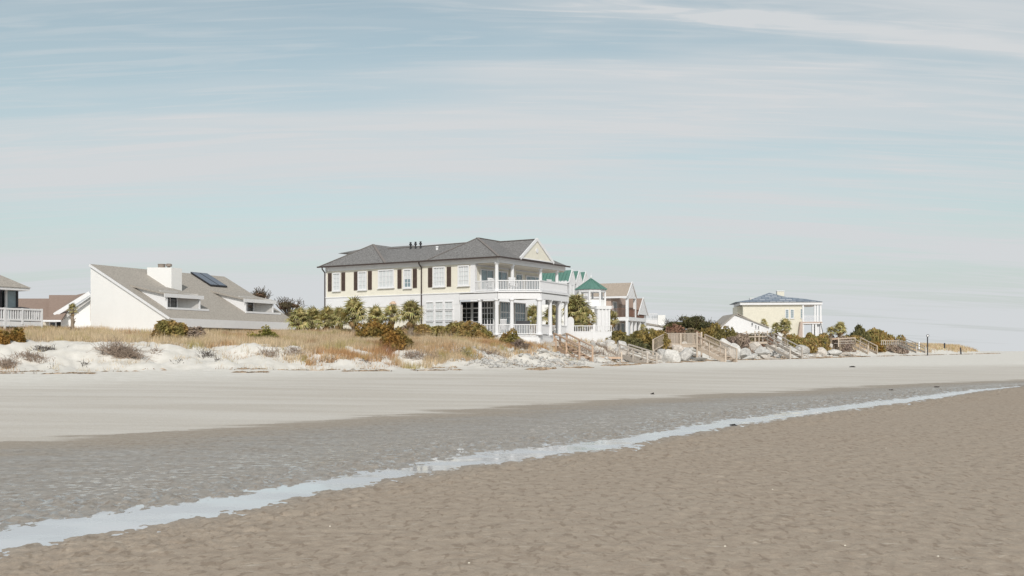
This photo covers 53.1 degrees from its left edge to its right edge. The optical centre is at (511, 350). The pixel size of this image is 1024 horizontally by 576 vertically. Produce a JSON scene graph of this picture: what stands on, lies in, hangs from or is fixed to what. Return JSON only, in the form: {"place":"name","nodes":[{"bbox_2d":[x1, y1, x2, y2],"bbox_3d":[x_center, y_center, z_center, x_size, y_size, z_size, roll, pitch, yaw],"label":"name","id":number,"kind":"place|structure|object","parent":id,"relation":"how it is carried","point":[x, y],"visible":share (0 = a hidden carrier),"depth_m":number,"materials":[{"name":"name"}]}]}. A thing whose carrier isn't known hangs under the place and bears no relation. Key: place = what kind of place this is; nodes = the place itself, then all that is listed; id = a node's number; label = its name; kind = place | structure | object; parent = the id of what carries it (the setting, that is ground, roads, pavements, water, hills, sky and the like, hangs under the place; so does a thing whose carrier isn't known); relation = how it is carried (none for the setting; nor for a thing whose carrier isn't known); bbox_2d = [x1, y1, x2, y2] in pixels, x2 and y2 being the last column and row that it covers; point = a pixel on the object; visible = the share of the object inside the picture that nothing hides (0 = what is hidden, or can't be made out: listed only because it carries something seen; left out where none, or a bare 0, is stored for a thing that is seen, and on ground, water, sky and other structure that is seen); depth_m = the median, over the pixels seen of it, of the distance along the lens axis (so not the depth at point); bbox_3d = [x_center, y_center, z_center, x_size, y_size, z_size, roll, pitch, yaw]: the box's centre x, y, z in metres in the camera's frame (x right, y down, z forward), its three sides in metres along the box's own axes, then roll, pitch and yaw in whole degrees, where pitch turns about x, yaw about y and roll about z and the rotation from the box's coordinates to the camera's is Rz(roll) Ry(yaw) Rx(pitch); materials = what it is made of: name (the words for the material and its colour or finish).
{"place":"outdoors","nodes":[
{"label":"outdoors","id":0,"kind":"place"},
{"bbox_2d":[0,386,1020,557],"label":"water","id":1,"kind":"structure","parent":0,"point":[44,532],"depth_m":12.73,"materials":[{"name":"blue liquid"}]},
{"bbox_2d":[0,334,1023,575],"bbox_3d":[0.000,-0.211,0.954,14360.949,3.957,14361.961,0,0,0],"label":"ground","id":2,"kind":"structure","parent":0,"point":[915,488],"depth_m":15.15,"materials":[{"name":"sand"}]},
{"bbox_2d":[0,330,10,344],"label":"shrub","id":3,"kind":"object","parent":2,"relation":"on","point":[5,337],"visible":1,"depth_m":58.62,"materials":[{"name":"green plant"}]},
{"bbox_2d":[0,355,22,368],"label":"brush","id":4,"kind":"object","parent":2,"relation":"on","point":[6,363],"visible":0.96,"depth_m":55.15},
{"bbox_2d":[9,327,26,342],"bbox_3d":[-28.787,-0.834,59.504,1.132,1.114,0.711,0,0,0],"label":"shrub","id":5,"kind":"object","parent":2,"relation":"on","point":[17,335],"visible":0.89,"depth_m":59.35,"materials":[{"name":"brown plant"}]},
{"bbox_2d":[0,275,42,329],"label":"deck house","id":6,"kind":"structure","parent":2,"relation":"on","point":[9,289],"depth_m":69.35,"materials":[{"name":"white paint"}]},
{"bbox_2d":[7,351,54,363],"bbox_3d":[-26.477,0.285,56.333,2.899,0.871,0.876,0,0,0],"label":"brush","id":7,"kind":"object","parent":2,"relation":"on","point":[28,355],"visible":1,"depth_m":56.24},
{"bbox_2d":[18,291,90,328],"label":"brown roof house","id":8,"kind":"structure","parent":2,"relation":"on","point":[55,311],"depth_m":86.60,"materials":[{"name":"paint"}]},
{"bbox_2d":[66,302,78,330],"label":"palm tree","id":9,"kind":"object","parent":2,"relation":"on","point":[71,306],"visible":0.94,"depth_m":69.91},
{"bbox_2d":[82,335,155,361],"bbox_3d":[-22.162,-0.028,58.190,4.380,1.879,1.185,0,0,0],"label":"brush","id":10,"kind":"object","parent":2,"relation":"on","point":[126,351],"visible":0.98,"depth_m":58.05,"materials":[{"name":"plant"}]},
{"bbox_2d":[150,319,188,339],"bbox_3d":[-21.713,-1.189,64.748,2.596,1.734,1.444,0,0,0],"label":"shrub","id":11,"kind":"object","parent":2,"relation":"on","point":[169,328],"visible":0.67,"depth_m":64.33,"materials":[{"name":"green plant"}]},
{"bbox_2d":[89,264,295,331],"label":"saltbox house","id":12,"kind":"structure","parent":2,"relation":"on","point":[126,298],"depth_m":76.22,"materials":[{"name":"white"}]},
{"bbox_2d":[186,326,205,338],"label":"shrub","id":13,"kind":"object","parent":2,"relation":"on","point":[193,332],"visible":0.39,"depth_m":66.56,"materials":[{"name":"brown plant"}]},
{"bbox_2d":[197,348,216,357],"bbox_3d":[-18.234,0.134,61.043,1.374,0.738,0.826,0,0,0],"label":"brush","id":14,"kind":"object","parent":2,"relation":"on","point":[207,353],"visible":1,"depth_m":61.06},
{"bbox_2d":[246,325,278,338],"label":"shrub","id":15,"kind":"object","parent":2,"relation":"on","point":[269,332],"visible":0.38,"depth_m":69.75,"materials":[{"name":"green plant"}]},
{"bbox_2d":[253,286,271,298],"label":"bare tree","id":16,"kind":"object","parent":2,"relation":"on","point":[260,293],"visible":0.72,"depth_m":104.66,"materials":[{"name":"brown plant"}]},
{"bbox_2d":[252,345,285,357],"bbox_3d":[-14.733,0.064,62.230,2.257,1.012,0.890,0,0,0],"label":"brush","id":17,"kind":"object","parent":2,"relation":"on","point":[268,353],"visible":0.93,"depth_m":62.23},
{"bbox_2d":[274,296,306,316],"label":"bare tree","id":18,"kind":"object","parent":2,"relation":"on","point":[285,306],"visible":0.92,"depth_m":104.78,"materials":[{"name":"brown plant"}]},
{"bbox_2d":[283,343,307,356],"bbox_3d":[-13.326,-0.036,62.640,1.760,0.882,0.917,0,0,0],"label":"brush","id":19,"kind":"object","parent":2,"relation":"on","point":[294,350],"visible":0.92,"depth_m":62.69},
{"bbox_2d":[283,306,311,330],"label":"palm tree","id":20,"kind":"object","parent":2,"relation":"on","point":[299,314],"visible":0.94,"depth_m":79.68,"materials":[{"name":"plant"}]},
{"bbox_2d":[301,306,322,330],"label":"palm tree","id":21,"kind":"object","parent":2,"relation":"on","point":[313,313],"visible":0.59,"depth_m":81.62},
{"bbox_2d":[313,304,336,330],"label":"palm tree","id":22,"kind":"object","parent":2,"relation":"on","point":[325,315],"visible":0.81,"depth_m":78.67,"materials":[{"name":"plant"}]},
{"bbox_2d":[329,305,348,329],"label":"palm tree","id":23,"kind":"object","parent":2,"relation":"on","point":[337,321],"visible":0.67,"depth_m":77.73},
{"bbox_2d":[337,295,368,333],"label":"palm tree","id":24,"kind":"object","parent":2,"relation":"on","point":[354,310],"visible":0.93,"depth_m":75.60,"materials":[{"name":"plant"}]},
{"bbox_2d":[354,318,393,338],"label":"shrub","id":25,"kind":"object","parent":2,"relation":"on","point":[372,327],"visible":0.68,"depth_m":71.76,"materials":[{"name":"green plant"}]},
{"bbox_2d":[366,304,386,323],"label":"palm tree","id":26,"kind":"object","parent":2,"relation":"on","point":[375,312],"visible":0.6,"depth_m":76.74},
{"bbox_2d":[379,304,400,330],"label":"palm tree","id":27,"kind":"object","parent":2,"relation":"on","point":[391,311],"visible":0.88,"depth_m":74.87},
{"bbox_2d":[379,326,413,350],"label":"shrub","id":28,"kind":"object","parent":2,"relation":"on","point":[398,335],"visible":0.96,"depth_m":66.35,"materials":[{"name":"orange plant"}]},
{"bbox_2d":[397,299,424,336],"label":"palm tree","id":29,"kind":"object","parent":2,"relation":"on","point":[409,315],"visible":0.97,"depth_m":73.69,"materials":[{"name":"plant"}]},
{"bbox_2d":[399,347,435,360],"bbox_3d":[-6.032,0.178,64.711,2.496,0.870,0.896,0,0,0],"label":"brush","id":30,"kind":"object","parent":2,"relation":"on","point":[411,354],"visible":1,"depth_m":64.62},
{"bbox_2d":[403,320,469,336],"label":"shrub","id":31,"kind":"object","parent":2,"relation":"on","point":[450,327],"visible":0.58,"depth_m":83.07,"materials":[{"name":"green plant"}]},
{"bbox_2d":[317,237,570,342],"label":"beach house","id":32,"kind":"structure","parent":2,"relation":"on","point":[438,282],"depth_m":85.76,"materials":[{"name":"beige"}]},
{"bbox_2d":[331,273,340,291],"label":"window","id":33,"kind":"structure","parent":32,"relation":"in","point":[336,277],"depth_m":90.94,"materials":[{"name":"white glass"}]},
{"bbox_2d":[357,271,367,290],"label":"window","id":34,"kind":"structure","parent":32,"relation":"in","point":[362,275],"depth_m":89.38,"materials":[{"name":"white glass"}]},
{"bbox_2d":[377,269,393,288],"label":"window","id":35,"kind":"structure","parent":32,"relation":"in","point":[385,278],"depth_m":87.97,"materials":[{"name":"white glass"}]},
{"bbox_2d":[402,269,411,288],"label":"window","id":36,"kind":"structure","parent":32,"relation":"in","point":[407,273],"depth_m":86.73,"materials":[{"name":"white glass"}]},
{"bbox_2d":[426,310,433,320],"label":"window","id":37,"kind":"structure","parent":32,"relation":"in","point":[429,314],"depth_m":85.45,"materials":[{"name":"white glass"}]},
{"bbox_2d":[432,266,444,287],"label":"window","id":38,"kind":"structure","parent":32,"relation":"in","point":[438,272],"depth_m":85.02,"materials":[{"name":"white glass"}]},
{"bbox_2d":[435,310,443,320],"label":"window","id":39,"kind":"structure","parent":32,"relation":"in","point":[439,314],"depth_m":84.93,"materials":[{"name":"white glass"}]},
{"bbox_2d":[435,301,443,309],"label":"window","id":40,"kind":"structure","parent":32,"relation":"in","point":[439,305],"depth_m":84.93,"materials":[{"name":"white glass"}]},
{"bbox_2d":[444,310,452,320],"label":"window","id":41,"kind":"structure","parent":32,"relation":"in","point":[448,314],"depth_m":84.48,"materials":[{"name":"white glass"}]},
{"bbox_2d":[444,301,452,308],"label":"window","id":42,"kind":"structure","parent":32,"relation":"in","point":[447,304],"depth_m":84.48,"materials":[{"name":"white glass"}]},
{"bbox_2d":[457,265,469,286],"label":"window","id":43,"kind":"structure","parent":32,"relation":"in","point":[463,270],"depth_m":83.68,"materials":[{"name":"white glass"}]},
{"bbox_2d":[461,301,471,323],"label":"window","id":44,"kind":"structure","parent":32,"relation":"in","point":[467,306],"depth_m":85.45,"materials":[{"name":"black glass"}]},
{"bbox_2d":[472,301,477,322],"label":"window","id":45,"kind":"structure","parent":32,"relation":"in","point":[474,303],"depth_m":85.04,"materials":[{"name":"black glass"}]},
{"bbox_2d":[480,268,493,289],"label":"window","id":46,"kind":"structure","parent":32,"relation":"in","point":[484,273],"depth_m":84.46,"materials":[{"name":"blue glass"}]},
{"bbox_2d":[482,301,494,334],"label":"french door","id":47,"kind":"structure","parent":32,"relation":"in","point":[487,306],"depth_m":84.35,"materials":[{"name":"black glass"}]},
{"bbox_2d":[499,271,507,290],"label":"window","id":48,"kind":"structure","parent":32,"relation":"in","point":[503,275],"depth_m":86.65,"materials":[{"name":"blue glass"}]},
{"bbox_2d":[499,301,509,332],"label":"window","id":49,"kind":"structure","parent":32,"relation":"in","point":[504,306],"depth_m":85.16,"materials":[{"name":"blue glass"}]},
{"bbox_2d":[516,273,522,290],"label":"window","id":50,"kind":"structure","parent":32,"relation":"in","point":[518,276],"depth_m":88.99,"materials":[{"name":"blue glass"}]},
{"bbox_2d":[514,303,526,334],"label":"window","id":51,"kind":"structure","parent":32,"relation":"in","point":[519,308],"depth_m":87.22,"materials":[{"name":"blue glass"}]},
{"bbox_2d":[525,275,538,290],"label":"window","id":52,"kind":"structure","parent":32,"relation":"in","point":[527,277],"depth_m":90.64,"materials":[{"name":"blue glass"}]},
{"bbox_2d":[454,320,494,339],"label":"shrub","id":53,"kind":"object","parent":2,"relation":"on","point":[473,329],"visible":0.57,"depth_m":80.26,"materials":[{"name":"green plant"}]},
{"bbox_2d":[0,321,979,372],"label":"dune grass","id":54,"kind":"structure","parent":2,"relation":"on","point":[313,339],"depth_m":66.07,"materials":[{"name":"plant"}]},
{"bbox_2d":[0,353,1000,373],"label":"wrack line","id":55,"kind":"object","parent":2,"relation":"on","point":[548,368],"visible":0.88,"depth_m":62.67,"materials":[{"name":"plant"}]},
{"bbox_2d":[499,327,522,345],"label":"shrub","id":56,"kind":"object","parent":2,"relation":"on","point":[507,337],"visible":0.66,"depth_m":75.65,"materials":[{"name":"green plant"}]},
{"bbox_2d":[412,341,610,367],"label":"rubble","id":57,"kind":"object","parent":2,"relation":"on","point":[486,361],"visible":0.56,"depth_m":68.93,"materials":[{"name":"stone"}]},
{"bbox_2d":[510,339,529,349],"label":"shrub","id":58,"kind":"object","parent":2,"relation":"on","point":[521,344],"visible":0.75,"depth_m":74.92,"materials":[{"name":"brown plant"}]},
{"bbox_2d":[471,270,588,306],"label":"green roof house","id":59,"kind":"structure","parent":2,"relation":"on","point":[573,280],"depth_m":123.79,"materials":[{"name":"white paint"}]},
{"bbox_2d":[526,303,543,334],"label":"palm tree","id":60,"kind":"object","parent":2,"relation":"on","point":[532,311],"visible":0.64,"depth_m":102.76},
{"bbox_2d":[542,304,562,330],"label":"palm tree","id":61,"kind":"object","parent":2,"relation":"on","point":[545,317],"visible":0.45,"depth_m":100.65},
{"bbox_2d":[527,276,611,334],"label":"turret","id":62,"kind":"object","parent":2,"relation":"on","point":[590,286],"visible":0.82,"depth_m":110.63,"materials":[{"name":"white wood"}]},
{"bbox_2d":[552,324,611,342],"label":"terrace railing","id":63,"kind":"object","parent":62,"relation":"attached to","point":[601,335],"visible":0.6,"depth_m":99.08,"materials":[{"name":"white paint"}]},
{"bbox_2d":[546,333,592,361],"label":"beach stairs","id":64,"kind":"structure","parent":2,"relation":"on","point":[556,344],"depth_m":79.08,"materials":[{"name":"brown wood"}]},
{"bbox_2d":[568,317,573,339],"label":"arched gate","id":65,"kind":"structure","parent":2,"relation":"on","point":[571,325],"depth_m":97.00,"materials":[{"name":"white paint"}]},
{"bbox_2d":[561,293,591,330],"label":"palm tree","id":66,"kind":"object","parent":2,"relation":"on","point":[577,304],"visible":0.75,"depth_m":100.43,"materials":[{"name":"plant"}]},
{"bbox_2d":[574,312,588,330],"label":"palm tree","id":67,"kind":"object","parent":2,"relation":"on","point":[579,319],"visible":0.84,"depth_m":99.72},
{"bbox_2d":[564,337,613,355],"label":"brush","id":68,"kind":"object","parent":2,"relation":"on","point":[603,352],"visible":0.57,"depth_m":86.13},
{"bbox_2d":[584,307,597,330],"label":"palm tree","id":69,"kind":"object","parent":2,"relation":"on","point":[592,320],"visible":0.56,"depth_m":100.79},
{"bbox_2d":[610,310,620,330],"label":"palm tree","id":70,"kind":"object","parent":2,"relation":"on","point":[613,314],"visible":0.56,"depth_m":111.76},
{"bbox_2d":[587,282,648,334],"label":"tan house","id":71,"kind":"structure","parent":2,"relation":"on","point":[633,311],"depth_m":131.94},
{"bbox_2d":[594,344,657,363],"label":"boardwalk","id":72,"kind":"structure","parent":2,"relation":"on","point":[632,357],"depth_m":85.15,"materials":[{"name":"brown wood"}]},
{"bbox_2d":[606,329,653,347],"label":"shrub","id":73,"kind":"object","parent":2,"relation":"on","point":[617,335],"visible":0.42,"depth_m":99.88,"materials":[{"name":"green plant"}]},
{"bbox_2d":[616,337,652,352],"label":"shrub","id":74,"kind":"object","parent":2,"relation":"on","point":[635,342],"visible":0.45,"depth_m":97.08,"materials":[{"name":"green plant"}]},
{"bbox_2d":[634,328,671,349],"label":"shrub","id":75,"kind":"object","parent":2,"relation":"on","point":[652,333],"visible":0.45,"depth_m":99.66,"materials":[{"name":"green plant"}]},
{"bbox_2d":[646,314,665,331],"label":"flat white house","id":76,"kind":"structure","parent":2,"relation":"on","point":[656,322],"depth_m":142.20,"materials":[{"name":"paint"}]},
{"bbox_2d":[661,349,680,361],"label":"boulder","id":77,"kind":"object","parent":2,"relation":"on","point":[669,355],"visible":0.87,"depth_m":91.13,"materials":[{"name":"stone"}]},
{"bbox_2d":[661,317,680,329],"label":"live oak","id":78,"kind":"object","parent":2,"relation":"on","point":[668,323],"visible":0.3,"depth_m":138.64,"materials":[{"name":"green plant"}]},
{"bbox_2d":[671,343,683,351],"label":"boulder","id":79,"kind":"object","parent":2,"relation":"on","point":[679,348],"visible":0.49,"depth_m":99.57,"materials":[{"name":"stone"}]},
{"bbox_2d":[659,324,702,347],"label":"shrub","id":80,"kind":"object","parent":2,"relation":"on","point":[675,329],"visible":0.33,"depth_m":110.47,"materials":[{"name":"brown plant"}]},
{"bbox_2d":[679,348,693,360],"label":"boulder","id":81,"kind":"object","parent":2,"relation":"on","point":[685,354],"visible":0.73,"depth_m":94.83,"materials":[{"name":"stone"}]},
{"bbox_2d":[673,314,712,331],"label":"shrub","id":82,"kind":"object","parent":2,"relation":"on","point":[695,322],"visible":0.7,"depth_m":137.11,"materials":[{"name":"green plant"}]},
{"bbox_2d":[652,332,736,361],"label":"beach deck","id":83,"kind":"structure","parent":2,"relation":"on","point":[692,339],"depth_m":99.60,"materials":[{"name":"brown wood"}]},
{"bbox_2d":[699,323,737,344],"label":"shrub","id":84,"kind":"object","parent":2,"relation":"on","point":[715,330],"visible":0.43,"depth_m":120.55,"materials":[{"name":"green plant"}]},
{"bbox_2d":[728,343,740,358],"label":"boulder","id":85,"kind":"object","parent":2,"relation":"on","point":[735,345],"visible":0.73,"depth_m":110.29,"materials":[{"name":"stone"}]},
{"bbox_2d":[726,333,753,353],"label":"shrub","id":86,"kind":"object","parent":2,"relation":"on","point":[741,340],"visible":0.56,"depth_m":119.56,"materials":[{"name":"brown plant"}]},
{"bbox_2d":[740,348,751,358],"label":"boulder","id":87,"kind":"object","parent":2,"relation":"on","point":[745,352],"visible":0.66,"depth_m":110.45,"materials":[{"name":"stone"}]},
{"bbox_2d":[715,313,781,340],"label":"white gable house","id":88,"kind":"structure","parent":2,"relation":"on","point":[738,323],"depth_m":150.00,"materials":[{"name":"paint"}]},
{"bbox_2d":[749,342,762,351],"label":"boulder","id":89,"kind":"object","parent":2,"relation":"on","point":[754,345],"visible":0.64,"depth_m":123.30,"materials":[{"name":"stone"}]},
{"bbox_2d":[744,332,778,346],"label":"shrub","id":90,"kind":"object","parent":2,"relation":"on","point":[764,339],"visible":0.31,"depth_m":136.24,"materials":[{"name":"brown plant"}]},
{"bbox_2d":[755,346,769,355],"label":"boulder","id":91,"kind":"object","parent":2,"relation":"on","point":[760,350],"visible":0.87,"depth_m":122.19,"materials":[{"name":"stone"}]},
{"bbox_2d":[742,331,802,358],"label":"beach stairs","id":92,"kind":"structure","parent":2,"relation":"on","point":[775,341],"depth_m":124.79,"materials":[{"name":"grey wood"}]},
{"bbox_2d":[729,291,822,337],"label":"yellow house","id":93,"kind":"structure","parent":2,"relation":"on","point":[771,308],"depth_m":171.36,"materials":[{"name":"paint"}]},
{"bbox_2d":[771,321,780,339],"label":"palm tree","id":94,"kind":"object","parent":2,"relation":"on","point":[776,326],"visible":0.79,"depth_m":147.77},
{"bbox_2d":[777,317,791,345],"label":"palm tree","id":95,"kind":"object","parent":2,"relation":"on","point":[786,323],"visible":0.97,"depth_m":145.81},
{"bbox_2d":[782,333,818,352],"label":"shrub","id":96,"kind":"object","parent":2,"relation":"on","point":[809,344],"visible":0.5,"depth_m":151.90,"materials":[{"name":"green plant"}]},
{"bbox_2d":[795,345,809,353],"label":"boulder","id":97,"kind":"object","parent":2,"relation":"on","point":[806,349],"visible":0.73,"depth_m":141.98,"materials":[{"name":"stone"}]},
{"bbox_2d":[804,332,831,350],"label":"shrub","id":98,"kind":"object","parent":2,"relation":"on","point":[820,339],"visible":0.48,"depth_m":164.97,"materials":[{"name":"green plant"}]},
{"bbox_2d":[826,326,835,343],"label":"palm tree","id":99,"kind":"object","parent":2,"relation":"on","point":[829,329],"visible":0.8,"depth_m":175.84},
{"bbox_2d":[827,349,841,354],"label":"boulder","id":100,"kind":"object","parent":2,"relation":"on","point":[834,352],"visible":0.98,"depth_m":160.25,"materials":[{"name":"stone"}]},
{"bbox_2d":[826,335,855,351],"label":"shrub","id":101,"kind":"object","parent":2,"relation":"on","point":[846,348],"visible":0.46,"depth_m":178.56,"materials":[{"name":"brown plant"}]},
{"bbox_2d":[834,321,847,350],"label":"palm tree","id":102,"kind":"object","parent":2,"relation":"on","point":[839,325],"visible":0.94,"depth_m":175.77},
{"bbox_2d":[832,337,877,354],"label":"beach stairs","id":103,"kind":"structure","parent":2,"relation":"on","point":[867,348],"depth_m":166.46,"materials":[{"name":"grey wood"}]},
{"bbox_2d":[846,325,871,344],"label":"thicket","id":104,"kind":"object","parent":2,"relation":"on","point":[861,331],"visible":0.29,"depth_m":218.79,"materials":[{"name":"green plant"}]},
{"bbox_2d":[864,340,885,351],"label":"shrub","id":105,"kind":"object","parent":2,"relation":"on","point":[881,348],"visible":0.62,"depth_m":208.41,"materials":[{"name":"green plant"}]},
{"bbox_2d":[866,327,895,346],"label":"thicket","id":106,"kind":"object","parent":2,"relation":"on","point":[878,335],"visible":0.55,"depth_m":220.55,"materials":[{"name":"green plant"}]},
{"bbox_2d":[884,341,909,353],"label":"shrub","id":107,"kind":"object","parent":2,"relation":"on","point":[894,348],"visible":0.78,"depth_m":216.85,"materials":[{"name":"brown plant"}]},
{"bbox_2d":[881,339,925,352],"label":"beach stairs","id":108,"kind":"structure","parent":2,"relation":"on","point":[904,346],"depth_m":202.07,"materials":[{"name":"grey wood"}]},
{"bbox_2d":[0,0,1023,350],"label":"sky","id":109,"kind":"structure","parent":0,"point":[863,159],"materials":[{"name":"blue"}]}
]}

